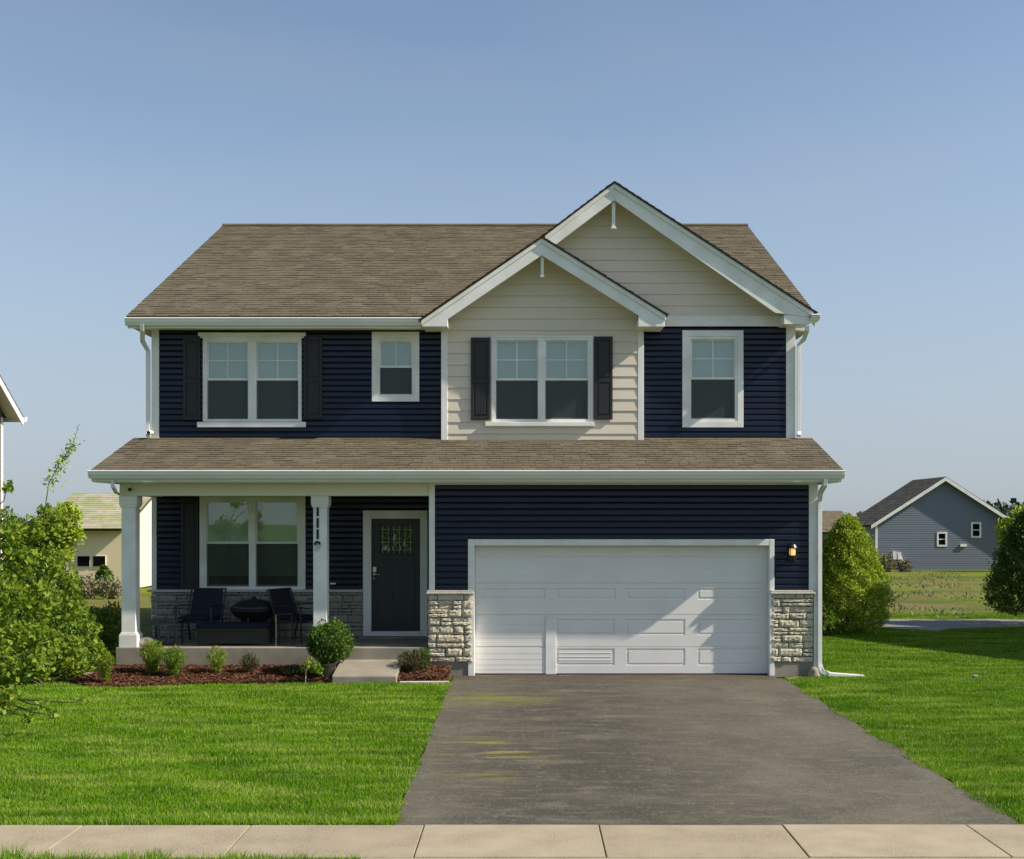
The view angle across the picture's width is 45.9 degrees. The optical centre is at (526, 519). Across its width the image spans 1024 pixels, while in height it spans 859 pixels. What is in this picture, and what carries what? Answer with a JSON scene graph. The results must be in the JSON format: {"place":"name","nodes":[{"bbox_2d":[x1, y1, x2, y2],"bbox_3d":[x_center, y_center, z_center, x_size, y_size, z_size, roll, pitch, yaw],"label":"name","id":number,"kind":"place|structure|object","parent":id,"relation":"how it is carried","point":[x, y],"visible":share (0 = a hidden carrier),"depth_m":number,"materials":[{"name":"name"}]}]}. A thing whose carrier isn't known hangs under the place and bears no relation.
{"place":"outdoors","nodes":[
{"label":"outdoors","id":0,"kind":"place"},
{"bbox_2d":[0,375,26,566],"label":"neighbour house","id":1,"kind":"structure","parent":0,"point":[10,411],"depth_m":36.91,"materials":[{"name":"white"}]},
{"bbox_2d":[56,494,150,588],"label":"neighbour house","id":2,"kind":"structure","parent":0,"point":[102,522],"depth_m":50.12,"materials":[{"name":"beige"}]},
{"bbox_2d":[77,556,89,566],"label":"window","id":3,"kind":"structure","parent":2,"relation":"in","point":[82,561],"depth_m":49.95,"materials":[{"name":"black glass"}]},
{"bbox_2d":[93,556,105,566],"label":"window","id":4,"kind":"structure","parent":2,"relation":"in","point":[97,560],"depth_m":49.95,"materials":[{"name":"black glass"}]},
{"bbox_2d":[139,637,153,646],"bbox_3d":[-6.353,2.044,20.204,0.335,0.182,0.205,0,0,0],"label":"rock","id":5,"kind":"object","parent":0,"point":[144,639],"visible":0.55,"depth_m":20.13,"materials":[{"name":"beige stone"}]},
{"bbox_2d":[0,836,367,858],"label":"parkway grass","id":6,"kind":"structure","parent":0,"point":[47,855],"depth_m":9.04,"materials":[{"name":"green plant"}]},
{"bbox_2d":[0,824,1023,858],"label":"sidewalk","id":7,"kind":"structure","parent":0,"point":[747,841],"depth_m":9.68,"materials":[{"name":"concrete"}]},
{"bbox_2d":[0,536,1023,857],"bbox_3d":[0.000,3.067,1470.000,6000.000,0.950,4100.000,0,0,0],"label":"ground","id":8,"kind":"structure","parent":0,"point":[976,578],"depth_m":40.98,"materials":[{"name":"green plant"}]},
{"bbox_2d":[0,505,75,621],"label":"shrub","id":9,"kind":"object","parent":8,"relation":"on","point":[8,518],"visible":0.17,"depth_m":21.43,"materials":[{"name":"green plant"}]},
{"bbox_2d":[15,501,86,594],"bbox_3d":[-15.019,1.061,38.000,2.374,3.332,1.329,0,0,0],"label":"shrub","id":10,"kind":"object","parent":8,"relation":"on","point":[75,532],"visible":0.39,"depth_m":37.86,"materials":[{"name":"green plant"}]},
{"bbox_2d":[0,561,104,677],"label":"shrub","id":11,"kind":"object","parent":8,"relation":"on","point":[65,629],"visible":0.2,"depth_m":19.69,"materials":[{"name":"green plant"}]},
{"bbox_2d":[0,425,107,726],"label":"young tree","id":12,"kind":"object","parent":8,"relation":"on","point":[31,601],"visible":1,"depth_m":15.21,"materials":[{"name":"green plant"}]},
{"bbox_2d":[50,573,121,598],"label":"shrub","id":13,"kind":"object","parent":8,"relation":"on","point":[88,588],"visible":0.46,"depth_m":41.90,"materials":[{"name":"beige plant"}]},
{"bbox_2d":[72,600,121,659],"bbox_3d":[-7.438,2.010,20.806,1.146,1.262,0.805,0,0,0],"label":"shrub","id":14,"kind":"object","parent":8,"relation":"on","point":[108,622],"visible":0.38,"depth_m":20.73,"materials":[{"name":"green plant"}]},
{"bbox_2d":[93,564,113,595],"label":"dwarf conifer","id":15,"kind":"object","parent":8,"relation":"on","point":[104,570],"visible":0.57,"depth_m":44.88,"materials":[{"name":"green plant"}]},
{"bbox_2d":[0,648,452,825],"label":"lawn grass","id":16,"kind":"structure","parent":8,"relation":"on","point":[281,730],"depth_m":13.30,"materials":[{"name":"green plant"}]},
{"bbox_2d":[68,665,450,687],"bbox_3d":[-4.343,2.495,19.400,6.207,0.170,1.700,0,0,0],"label":"mulch bed","id":17,"kind":"object","parent":8,"relation":"on","point":[424,678],"visible":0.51,"depth_m":19.21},
{"bbox_2d":[0,611,90,684],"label":"shrub","id":18,"kind":"object","parent":17,"relation":"on","point":[71,669],"visible":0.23,"depth_m":19.05,"materials":[{"name":"green plant"}]},
{"bbox_2d":[94,649,115,681],"bbox_3d":[-6.574,2.307,18.885,0.334,0.588,0.345,0,0,0],"label":"feathery plant","id":19,"kind":"object","parent":17,"relation":"on","point":[106,663],"visible":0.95,"depth_m":18.86,"materials":[{"name":"green plant"}]},
{"bbox_2d":[137,639,166,673],"bbox_3d":[-6.037,2.234,19.494,0.489,0.656,0.472,0,0,0],"label":"feathery plant","id":20,"kind":"object","parent":17,"relation":"on","point":[152,653],"visible":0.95,"depth_m":19.44,"materials":[{"name":"green plant"}]},
{"bbox_2d":[159,644,187,676],"bbox_3d":[-5.625,2.271,19.294,0.464,0.606,0.437,0,0,0],"label":"feathery plant","id":21,"kind":"object","parent":17,"relation":"on","point":[174,659],"visible":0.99,"depth_m":19.24,"materials":[{"name":"green plant"}]},
{"bbox_2d":[204,645,228,672],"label":"leafy plant","id":22,"kind":"object","parent":17,"relation":"on","point":[217,665],"visible":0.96,"depth_m":19.47,"materials":[{"name":"green plant"}]},
{"bbox_2d":[238,652,259,673],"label":"dry plant","id":23,"kind":"object","parent":17,"relation":"on","point":[249,667],"visible":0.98,"depth_m":19.46,"materials":[{"name":"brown plant"}]},
{"bbox_2d":[280,664,308,675],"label":"dry plant","id":24,"kind":"object","parent":17,"relation":"on","point":[289,670],"visible":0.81,"depth_m":19.33,"materials":[{"name":"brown plant"}]},
{"bbox_2d":[314,662,334,679],"bbox_3d":[-3.221,2.420,19.250,0.330,0.280,0.330,0,0,0],"label":"plant pot","id":25,"kind":"object","parent":17,"relation":"on","point":[328,671],"visible":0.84,"depth_m":19.14,"materials":[{"name":"black metal"}]},
{"bbox_2d":[305,617,354,673],"bbox_3d":[-3.156,2.061,19.445,0.783,1.007,0.764,0,0,42],"label":"topiary bush","id":26,"kind":"object","parent":17,"relation":"on","point":[322,648],"visible":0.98,"depth_m":19.29,"materials":[{"name":"green plant"}]},
{"bbox_2d":[396,648,429,671],"bbox_3d":[-1.848,2.334,19.608,0.554,0.502,0.556,0,0,36],"label":"shrub","id":27,"kind":"object","parent":17,"relation":"on","point":[414,661],"visible":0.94,"depth_m":19.52,"materials":[{"name":"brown plant"}]},
{"bbox_2d":[418,647,431,668],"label":"shrub","id":28,"kind":"object","parent":17,"relation":"on","point":[427,657],"visible":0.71,"depth_m":19.73,"materials":[{"name":"green plant"}]},
{"bbox_2d":[300,657,324,681],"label":"staked plant","id":29,"kind":"object","parent":8,"relation":"on","point":[317,668],"visible":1,"depth_m":18.99,"materials":[{"name":"green plant"}]},
{"bbox_2d":[400,681,447,683],"bbox_3d":[-1.615,2.562,19.060,0.770,0.035,0.080,0,0,0],"label":"bed edging","id":30,"kind":"object","parent":8,"relation":"on","point":[429,682],"visible":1,"depth_m":19.03,"materials":[{"name":"stone"}]},
{"bbox_2d":[87,181,862,683],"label":"house","id":31,"kind":"structure","parent":8,"relation":"on","point":[569,445],"depth_m":21.55,"materials":[{"name":"blue plastic"}]},
{"bbox_2d":[148,619,182,644],"bbox_3d":[-6.107,1.903,20.497,0.500,0.420,0.395,0,0,0],"label":"side table","id":32,"kind":"object","parent":31,"relation":"on","point":[157,623],"visible":0.97,"depth_m":20.32,"materials":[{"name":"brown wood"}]},
{"bbox_2d":[173,588,226,643],"bbox_3d":[-5.633,1.658,20.916,0.672,0.917,0.774,0,0,6],"label":"patio chair","id":33,"kind":"object","parent":31,"relation":"on","point":[206,605],"visible":0.93,"depth_m":21.17,"materials":[{"name":"black metal"}]},
{"bbox_2d":[196,622,273,645],"bbox_3d":[-4.926,1.928,20.450,1.240,0.370,0.440,0,0,0],"label":"coffee table","id":34,"kind":"object","parent":31,"relation":"on","point":[232,632],"visible":1,"depth_m":20.26,"materials":[{"name":"black metal"}]},
{"bbox_2d":[197,332,305,426],"bbox_3d":[-4.931,-2.505,21.742,1.944,1.699,0.195,0,0,0],"label":"window","id":35,"kind":"structure","parent":31,"relation":"in","point":[251,379],"depth_m":21.82,"materials":[{"name":"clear glass"}]},
{"bbox_2d":[230,596,274,639],"bbox_3d":[-4.742,1.719,21.050,0.820,0.792,0.820,0,0,0],"label":"fire pit","id":36,"kind":"object","parent":31,"relation":"on","point":[254,609],"visible":0.86,"depth_m":20.77,"materials":[{"name":"black metal"}]},
{"bbox_2d":[199,496,305,588],"bbox_3d":[-4.918,0.416,21.762,1.900,1.673,0.155,0,0,0],"label":"window","id":37,"kind":"structure","parent":31,"relation":"in","point":[252,537],"depth_m":21.83,"materials":[{"name":"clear glass"}]},
{"bbox_2d":[275,612,294,645],"bbox_3d":[-4.050,1.840,20.300,0.280,0.545,0.280,0,0,0],"label":"side table","id":38,"kind":"object","parent":31,"relation":"on","point":[284,613],"visible":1,"depth_m":20.17,"materials":[{"name":"black metal"}]},
{"bbox_2d":[267,587,312,643],"bbox_3d":[-4.003,1.658,20.981,0.775,0.917,0.672,0,0,28],"label":"patio chair","id":39,"kind":"object","parent":31,"relation":"on","point":[282,600],"visible":0.76,"depth_m":20.97,"materials":[{"name":"black metal"}]},
{"bbox_2d":[372,332,418,401],"bbox_3d":[-2.352,-2.746,21.762,0.850,1.252,0.155,0,0,0],"label":"window","id":40,"kind":"structure","parent":31,"relation":"in","point":[395,355],"depth_m":21.73,"materials":[{"name":"white glass"}]},
{"bbox_2d":[372,519,419,630],"bbox_3d":[-2.347,0.992,21.730,0.868,2.010,0.110,0,0,0],"label":"front door","id":41,"kind":"structure","parent":31,"relation":"in","point":[395,576],"depth_m":21.74,"materials":[{"name":"black wood"}]},
{"bbox_2d":[485,336,593,426],"bbox_3d":[0.230,-2.470,21.593,1.940,1.618,0.195,0,0,0],"label":"window","id":42,"kind":"structure","parent":31,"relation":"in","point":[537,381],"depth_m":21.67,"materials":[{"name":"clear glass"}]},
{"bbox_2d":[475,546,766,674],"bbox_3d":[1.573,1.493,20.157,4.911,2.171,0.066,0,0,0],"label":"garage door","id":43,"kind":"structure","parent":31,"relation":"in","point":[540,610],"depth_m":20.14,"materials":[{"name":"white metal"}]},
{"bbox_2d":[682,330,742,426],"bbox_3d":[3.341,-2.527,21.762,1.095,1.743,0.155,0,0,0],"label":"window","id":44,"kind":"structure","parent":31,"relation":"in","point":[712,360],"depth_m":21.75,"materials":[{"name":"white glass"}]},
{"bbox_2d":[3,498,1023,525],"bbox_3d":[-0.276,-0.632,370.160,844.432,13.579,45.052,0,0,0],"label":"woodland","id":45,"kind":"object","parent":8,"relation":"on","point":[1005,509],"visible":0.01,"depth_m":364.62,"materials":[{"name":"green plant"}]},
{"bbox_2d":[807,667,819,677],"bbox_3d":[4.709,2.522,19.836,0.174,0.221,0.168,0,0,-40],"label":"rock","id":46,"kind":"object","parent":8,"relation":"on","point":[814,671],"visible":0.81,"depth_m":19.79,"materials":[{"name":"beige stone"}]},
{"bbox_2d":[822,596,844,635],"bbox_3d":[6.552,2.168,26.841,1.065,0.930,1.120,0,0,0],"label":"shrub","id":47,"kind":"object","parent":8,"relation":"on","point":[830,611],"visible":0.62,"depth_m":26.69,"materials":[{"name":"green plant"}]},
{"bbox_2d":[822,512,898,633],"bbox_3d":[7.242,1.223,27.581,2.119,2.816,2.149,0,0,41],"label":"arborvitae","id":48,"kind":"object","parent":8,"relation":"on","point":[848,543],"visible":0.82,"depth_m":27.11,"materials":[{"name":"green plant"}]},
{"bbox_2d":[877,553,913,571],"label":"shrub","id":49,"kind":"object","parent":8,"relation":"on","point":[890,564],"visible":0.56,"depth_m":79.72,"materials":[{"name":"beige plant"}]},
{"bbox_2d":[866,571,1019,617],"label":"meadow weeds","id":50,"kind":"object","parent":8,"relation":"on","point":[930,595],"visible":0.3,"depth_m":43.97,"materials":[{"name":"green plant"}]},
{"bbox_2d":[977,507,1023,615],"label":"conical tree","id":51,"kind":"object","parent":8,"relation":"on","point":[1010,556],"visible":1,"depth_m":29.22,"materials":[{"name":"green plant"}]},
{"bbox_2d":[992,504,1023,555],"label":"shrub","id":52,"kind":"object","parent":8,"relation":"on","point":[1003,523],"visible":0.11,"depth_m":79.99,"materials":[{"name":"green plant"}]},
{"bbox_2d":[0,0,1023,520],"label":"sky","id":53,"kind":"structure","parent":0,"point":[874,149],"materials":[{"name":"blue"}]},
{"bbox_2d":[361,858,1023,858],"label":"driveway apron","id":54,"kind":"object","parent":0,"point":[692,858],"visible":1,"depth_m":9.18,"materials":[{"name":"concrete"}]},
{"bbox_2d":[394,675,1022,825],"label":"driveway","id":55,"kind":"structure","parent":0,"point":[598,750],"depth_m":12.88,"materials":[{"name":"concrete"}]},
{"bbox_2d":[822,511,843,555],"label":"neighbour house","id":56,"kind":"structure","parent":0,"point":[829,518],"depth_m":117.37,"materials":[{"name":"grey"}]},
{"bbox_2d":[781,613,1023,824],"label":"lawn grass","id":57,"kind":"structure","parent":0,"point":[993,692],"depth_m":17.72,"materials":[{"name":"green plant"}]},
{"bbox_2d":[854,477,1006,569],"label":"neighbour house","id":58,"kind":"structure","parent":0,"point":[941,523],"depth_m":84.99,"materials":[{"name":"grey"}]},
{"bbox_2d":[937,532,946,546],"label":"window","id":59,"kind":"structure","parent":58,"relation":"in","point":[941,536],"depth_m":84.95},
{"bbox_2d":[971,522,980,537],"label":"window","id":60,"kind":"structure","parent":58,"relation":"in","point":[975,526],"depth_m":84.97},
{"bbox_2d":[864,619,1023,631],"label":"path","id":61,"kind":"structure","parent":0,"point":[928,624],"depth_m":29.92,"materials":[{"name":"grey concrete"}]}
]}

